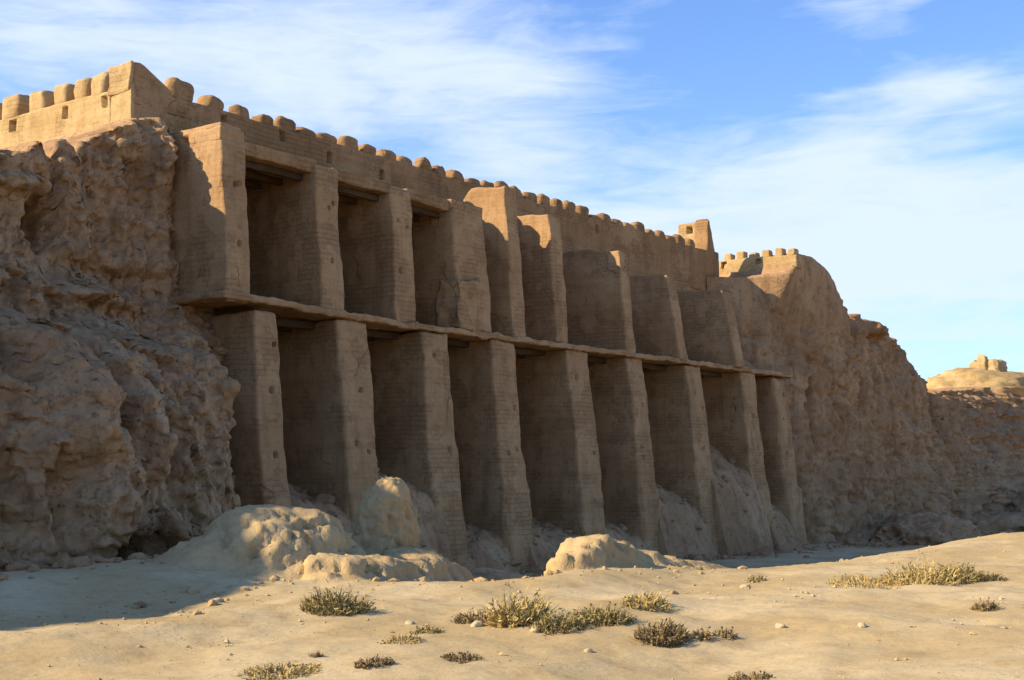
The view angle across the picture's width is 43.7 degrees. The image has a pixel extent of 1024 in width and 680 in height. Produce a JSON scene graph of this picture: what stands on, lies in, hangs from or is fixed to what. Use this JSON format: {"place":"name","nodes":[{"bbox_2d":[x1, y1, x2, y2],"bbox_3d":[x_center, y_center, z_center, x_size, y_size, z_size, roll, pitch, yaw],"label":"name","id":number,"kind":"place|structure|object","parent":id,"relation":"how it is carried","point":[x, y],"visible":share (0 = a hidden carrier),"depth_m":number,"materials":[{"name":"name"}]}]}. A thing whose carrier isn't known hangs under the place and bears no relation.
{"place":"outdoors","nodes":[
{"label":"outdoors","id":0,"kind":"place"},
{"bbox_2d":[237,661,322,679],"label":"dry grass","id":1,"kind":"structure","parent":0,"point":[304,669],"depth_m":10.04,"materials":[{"name":"beige plant"}]},
{"bbox_2d":[0,532,1023,679],"bbox_3d":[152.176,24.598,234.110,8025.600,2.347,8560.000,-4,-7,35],"label":"ground","id":2,"kind":"structure","parent":0,"point":[62,647],"depth_m":12.93,"materials":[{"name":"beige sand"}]},
{"bbox_2d":[0,117,240,570],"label":"eroded wall","id":3,"kind":"structure","parent":2,"relation":"on","point":[120,388],"depth_m":22.98,"materials":[{"name":"beige stone"}]},
{"bbox_2d":[0,60,133,148],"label":"parapet wall","id":4,"kind":"structure","parent":3,"relation":"on","point":[102,98],"depth_m":31.81,"materials":[{"name":"brick"}]},
{"bbox_2d":[134,601,146,607],"bbox_3d":[-4.305,3.074,14.815,0.167,0.109,0.170,-4,-7,35],"label":"stone","id":5,"kind":"object","parent":2,"relation":"on","point":[141,604],"visible":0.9,"depth_m":14.76,"materials":[{"name":"grey stone"}]},
{"bbox_2d":[214,597,223,601],"bbox_3d":[-3.389,2.998,14.700,0.116,0.075,0.151,-4,-7,35],"label":"stone","id":6,"kind":"object","parent":2,"relation":"on","point":[218,599],"visible":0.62,"depth_m":14.67,"materials":[{"name":"grey stone"}]},
{"bbox_2d":[152,504,365,579],"bbox_3d":[-3.550,2.986,18.391,3.735,1.228,4.140,-4,-7,35],"label":"earth mound","id":7,"kind":"object","parent":2,"relation":"on","point":[270,540],"visible":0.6,"depth_m":17.69,"materials":[{"name":"beige soil"}]},
{"bbox_2d":[309,650,323,657],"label":"dead shrub","id":8,"kind":"object","parent":2,"relation":"on","point":[317,654],"visible":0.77,"depth_m":10.85,"materials":[{"name":"brown plant"}]},
{"bbox_2d":[288,483,351,527],"bbox_3d":[-6.281,4.890,31.065,7.300,6.762,2.610,-4,-7,35],"label":"rubble heap","id":9,"kind":"object","parent":2,"relation":"on","point":[299,498],"visible":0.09,"depth_m":30.33,"materials":[{"name":"brown soil"}]},
{"bbox_2d":[299,580,378,615],"bbox_3d":[-1.871,2.839,13.865,0.820,0.475,1.015,-4,-7,35],"label":"shrub","id":10,"kind":"object","parent":2,"relation":"on","point":[339,605],"visible":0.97,"depth_m":13.70,"materials":[{"name":"green plant"}]},
{"bbox_2d":[300,552,435,582],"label":"rubble ridge","id":11,"kind":"structure","parent":2,"relation":"on","point":[319,567],"depth_m":17.43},
{"bbox_2d":[353,654,394,669],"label":"dead shrub","id":12,"kind":"object","parent":2,"relation":"on","point":[368,664],"visible":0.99,"depth_m":10.26,"materials":[{"name":"brown plant"}]},
{"bbox_2d":[351,476,420,547],"bbox_3d":[-2.109,3.145,21.144,1.139,1.767,1.260,-1,-5,10],"label":"boulder","id":13,"kind":"object","parent":2,"relation":"on","point":[386,507],"visible":0.55,"depth_m":20.75,"materials":[{"name":"beige stone"}]},
{"bbox_2d":[377,633,422,644],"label":"shrub","id":14,"kind":"object","parent":2,"relation":"on","point":[398,639],"visible":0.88,"depth_m":11.74,"materials":[{"name":"beige plant"}]},
{"bbox_2d":[344,526,474,581],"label":"rubble ridge","id":15,"kind":"structure","parent":2,"relation":"on","point":[445,569],"depth_m":20.20,"materials":[{"name":"beige soil"}]},
{"bbox_2d":[405,620,414,623],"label":"stone","id":16,"kind":"object","parent":2,"relation":"on","point":[409,622],"visible":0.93,"depth_m":13.02,"materials":[{"name":"beige stone"}]},
{"bbox_2d":[378,472,452,561],"bbox_3d":[-4.458,5.146,33.609,7.300,7.083,2.610,-4,-7,35],"label":"rubble heap","id":17,"kind":"object","parent":2,"relation":"on","point":[431,523],"visible":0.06,"depth_m":32.85,"materials":[{"name":"brown soil"}]},
{"bbox_2d":[408,625,443,634],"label":"shrub","id":18,"kind":"object","parent":2,"relation":"on","point":[422,629],"visible":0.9,"depth_m":12.54,"materials":[{"name":"plant"}]},
{"bbox_2d":[439,649,482,663],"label":"dead shrub","id":19,"kind":"object","parent":2,"relation":"on","point":[461,657],"visible":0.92,"depth_m":10.72,"materials":[{"name":"brown plant"}]},
{"bbox_2d":[450,606,489,623],"bbox_3d":[-0.394,2.906,13.467,0.468,0.193,0.577,-4,-7,35],"label":"dead shrub","id":20,"kind":"object","parent":2,"relation":"on","point":[461,618],"visible":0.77,"depth_m":13.40,"materials":[{"name":"beige plant"}]},
{"bbox_2d":[470,620,483,626],"bbox_3d":[-0.352,2.900,12.985,0.123,0.100,0.176,-4,-7,35],"label":"stone","id":21,"kind":"object","parent":2,"relation":"on","point":[475,623],"visible":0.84,"depth_m":12.95,"materials":[{"name":"beige stone"}]},
{"bbox_2d":[169,122,807,570],"bbox_3d":[0.743,1.725,42.227,6.314,12.020,31.288,-4,-7,35],"label":"ruined arcade","id":22,"kind":"object","parent":2,"relation":"on","point":[489,360],"visible":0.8,"depth_m":35.98,"materials":[{"name":"brick"}]},
{"bbox_2d":[132,62,718,290],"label":"crenellated wall","id":23,"kind":"structure","parent":22,"relation":"on","point":[688,264],"depth_m":39.27,"materials":[{"name":"brick"}]},
{"bbox_2d":[678,222,694,240],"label":"ruined turret","id":24,"kind":"object","parent":23,"relation":"on","point":[686,230],"visible":0.22,"depth_m":57.80,"materials":[{"name":"brick"}]},
{"bbox_2d":[462,523,519,571],"bbox_3d":[-2.614,6.066,36.118,7.300,4.328,2.520,-4,-7,35],"label":"rubble heap","id":25,"kind":"object","parent":2,"relation":"on","point":[496,549],"visible":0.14,"depth_m":34.76,"materials":[{"name":"beige soil"}]},
{"bbox_2d":[469,567,524,580],"bbox_3d":[-0.693,5.284,25.230,4.686,1.530,2.641,3,-6,-26],"label":"earth mound","id":26,"kind":"object","parent":2,"relation":"on","point":[489,574],"visible":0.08,"depth_m":25.10,"materials":[{"name":"beige soil"}]},
{"bbox_2d":[0,450,1013,580],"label":"scree","id":27,"kind":"structure","parent":2,"relation":"on","point":[84,561],"depth_m":35.29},
{"bbox_2d":[34,532,1004,625],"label":"crumbs","id":28,"kind":"object","parent":2,"relation":"on","point":[194,590],"visible":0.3,"depth_m":16.61,"materials":[{"name":"beige stone"}]},
{"bbox_2d":[479,582,562,629],"bbox_3d":[0.093,2.815,13.135,0.843,0.640,0.978,-1,-5,10],"label":"shrub","id":29,"kind":"object","parent":2,"relation":"on","point":[512,616],"visible":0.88,"depth_m":12.98,"materials":[{"name":"green plant"}]},
{"bbox_2d":[530,626,538,632],"bbox_3d":[0.222,2.859,12.575,0.111,0.085,0.103,-4,-7,35],"label":"stone","id":30,"kind":"object","parent":2,"relation":"on","point":[533,629],"visible":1,"depth_m":12.54,"materials":[{"name":"beige stone"}]},
{"bbox_2d":[529,516,580,567],"bbox_3d":[-0.506,6.059,39.087,7.300,4.727,3.420,-4,-7,35],"label":"rubble heap","id":31,"kind":"object","parent":2,"relation":"on","point":[543,552],"visible":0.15,"depth_m":37.39,"materials":[{"name":"beige soil"}]},
{"bbox_2d":[528,609,592,635],"bbox_3d":[0.471,2.832,12.777,0.601,0.302,0.810,-4,-7,35],"label":"shrub","id":32,"kind":"object","parent":2,"relation":"on","point":[562,622],"visible":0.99,"depth_m":12.67,"materials":[{"name":"plant"}]},
{"bbox_2d":[583,648,592,652],"bbox_3d":[0.698,2.838,11.659,0.090,0.053,0.064,2,-6,-25],"label":"stone","id":33,"kind":"object","parent":2,"relation":"on","point":[588,650],"visible":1,"depth_m":11.64,"materials":[{"name":"beige stone"}]},
{"bbox_2d":[568,601,636,626],"bbox_3d":[0.932,2.879,13.357,0.713,0.315,0.947,-4,-7,35],"label":"shrub","id":34,"kind":"object","parent":2,"relation":"on","point":[606,617],"visible":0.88,"depth_m":13.23,"materials":[{"name":"plant"}]},
{"bbox_2d":[605,520,653,550],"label":"rubble heap","id":35,"kind":"object","parent":2,"relation":"on","point":[637,541],"visible":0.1,"depth_m":41.15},
{"bbox_2d":[546,534,727,570],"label":"earth bank","id":36,"kind":"structure","parent":2,"relation":"on","point":[597,551],"depth_m":19.47,"materials":[{"name":"beige soil"}]},
{"bbox_2d":[620,587,672,611],"bbox_3d":[1.547,3.057,14.871,0.653,0.351,0.772,-4,-7,35],"label":"shrub","id":37,"kind":"object","parent":2,"relation":"on","point":[651,601],"visible":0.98,"depth_m":14.79,"materials":[{"name":"beige plant"}]},
{"bbox_2d":[627,616,693,648],"bbox_3d":[1.443,2.836,12.400,0.698,0.318,0.664,2,-6,-22],"label":"dead shrub","id":38,"kind":"object","parent":2,"relation":"on","point":[670,635],"visible":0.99,"depth_m":12.27,"materials":[{"name":"brown plant"}]},
{"bbox_2d":[655,483,718,556],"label":"rubble heap","id":39,"kind":"object","parent":2,"relation":"on","point":[684,537],"visible":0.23,"depth_m":43.60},
{"bbox_2d":[691,626,719,641],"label":"dead shrub","id":40,"kind":"object","parent":2,"relation":"on","point":[705,636],"visible":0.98,"depth_m":12.44,"materials":[{"name":"brown plant"}]},
{"bbox_2d":[711,626,738,639],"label":"dead shrub","id":41,"kind":"object","parent":2,"relation":"on","point":[722,633],"visible":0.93,"depth_m":12.71,"materials":[{"name":"brown plant"}]},
{"bbox_2d":[709,442,774,555],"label":"rubble heap","id":42,"kind":"object","parent":2,"relation":"on","point":[740,530],"visible":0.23,"depth_m":46.87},
{"bbox_2d":[740,584,750,588],"bbox_3d":[3.185,3.378,17.452,0.155,0.092,0.106,-1,-6,14],"label":"stone","id":43,"kind":"object","parent":2,"relation":"on","point":[744,586],"visible":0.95,"depth_m":17.42,"materials":[{"name":"beige stone"}]},
{"bbox_2d":[727,670,773,679],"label":"dead shrub","id":44,"kind":"object","parent":2,"relation":"on","point":[754,676],"visible":0.98,"depth_m":10.32,"materials":[{"name":"brown plant"}]},
{"bbox_2d":[744,575,766,582],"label":"shrub","id":45,"kind":"object","parent":2,"relation":"on","point":[751,579],"visible":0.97,"depth_m":18.45,"materials":[{"name":"plant"}]},
{"bbox_2d":[775,623,785,627],"bbox_3d":[2.807,3.002,13.365,0.108,0.085,0.152,-1,-5,10],"label":"stone","id":46,"kind":"object","parent":2,"relation":"on","point":[779,625],"visible":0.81,"depth_m":13.32,"materials":[{"name":"beige stone"}]},
{"bbox_2d":[770,504,802,549],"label":"rubble heap","id":47,"kind":"object","parent":2,"relation":"on","point":[782,533],"visible":0.14,"depth_m":50.04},
{"bbox_2d":[706,253,1010,543],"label":"eroded bastion","id":48,"kind":"object","parent":2,"relation":"on","point":[865,404],"visible":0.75,"depth_m":56.98,"materials":[{"name":"beige stone"}]},
{"bbox_2d":[719,248,801,273],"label":"parapet wall","id":49,"kind":"structure","parent":48,"relation":"on","point":[742,262],"depth_m":55.66,"materials":[{"name":"brick"}]},
{"bbox_2d":[858,622,865,627],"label":"stone","id":50,"kind":"object","parent":2,"relation":"on","point":[861,625],"visible":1,"depth_m":12.95,"materials":[{"name":"beige stone"}]},
{"bbox_2d":[826,573,912,588],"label":"dry grass","id":51,"kind":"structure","parent":2,"relation":"on","point":[863,579],"depth_m":17.54,"materials":[{"name":"beige plant"}]},
{"bbox_2d":[869,511,981,546],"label":"earth mound","id":52,"kind":"object","parent":2,"relation":"on","point":[927,528],"visible":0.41,"depth_m":54.60,"materials":[{"name":"beige soil"}]},
{"bbox_2d":[879,556,975,585],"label":"dry grass","id":53,"kind":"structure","parent":2,"relation":"on","point":[917,575],"depth_m":17.74,"materials":[{"name":"beige plant"}]},
{"bbox_2d":[930,560,992,583],"bbox_3d":[6.283,3.338,18.024,0.875,0.469,1.041,-4,-7,35],"label":"shrub","id":54,"kind":"object","parent":2,"relation":"on","point":[978,577],"visible":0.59,"depth_m":17.87,"materials":[{"name":"plant"}]},
{"bbox_2d":[928,386,1023,524],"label":"eroded slope","id":55,"kind":"structure","parent":2,"relation":"on","point":[1002,486],"depth_m":71.27,"materials":[{"name":"brown soil"}]},
{"bbox_2d":[969,597,998,611],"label":"dead shrub","id":56,"kind":"object","parent":2,"relation":"on","point":[989,606],"visible":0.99,"depth_m":14.31,"materials":[{"name":"brown plant"}]},
{"bbox_2d":[982,571,1008,580],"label":"dead shrub","id":57,"kind":"object","parent":2,"relation":"on","point":[996,577],"visible":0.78,"depth_m":18.03,"materials":[{"name":"brown plant"}]},
{"bbox_2d":[975,494,1023,532],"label":"earth mound","id":58,"kind":"object","parent":2,"relation":"on","point":[1005,521],"visible":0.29,"depth_m":63.45,"materials":[{"name":"brown soil"}]},
{"bbox_2d":[0,0,1023,380],"label":"sky","id":59,"kind":"structure","parent":0,"point":[880,142],"materials":[{"name":"blue"}]},
{"bbox_2d":[926,354,1023,397],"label":"hill","id":60,"kind":"structure","parent":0,"point":[982,370],"depth_m":131.02,"materials":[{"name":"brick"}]}
]}

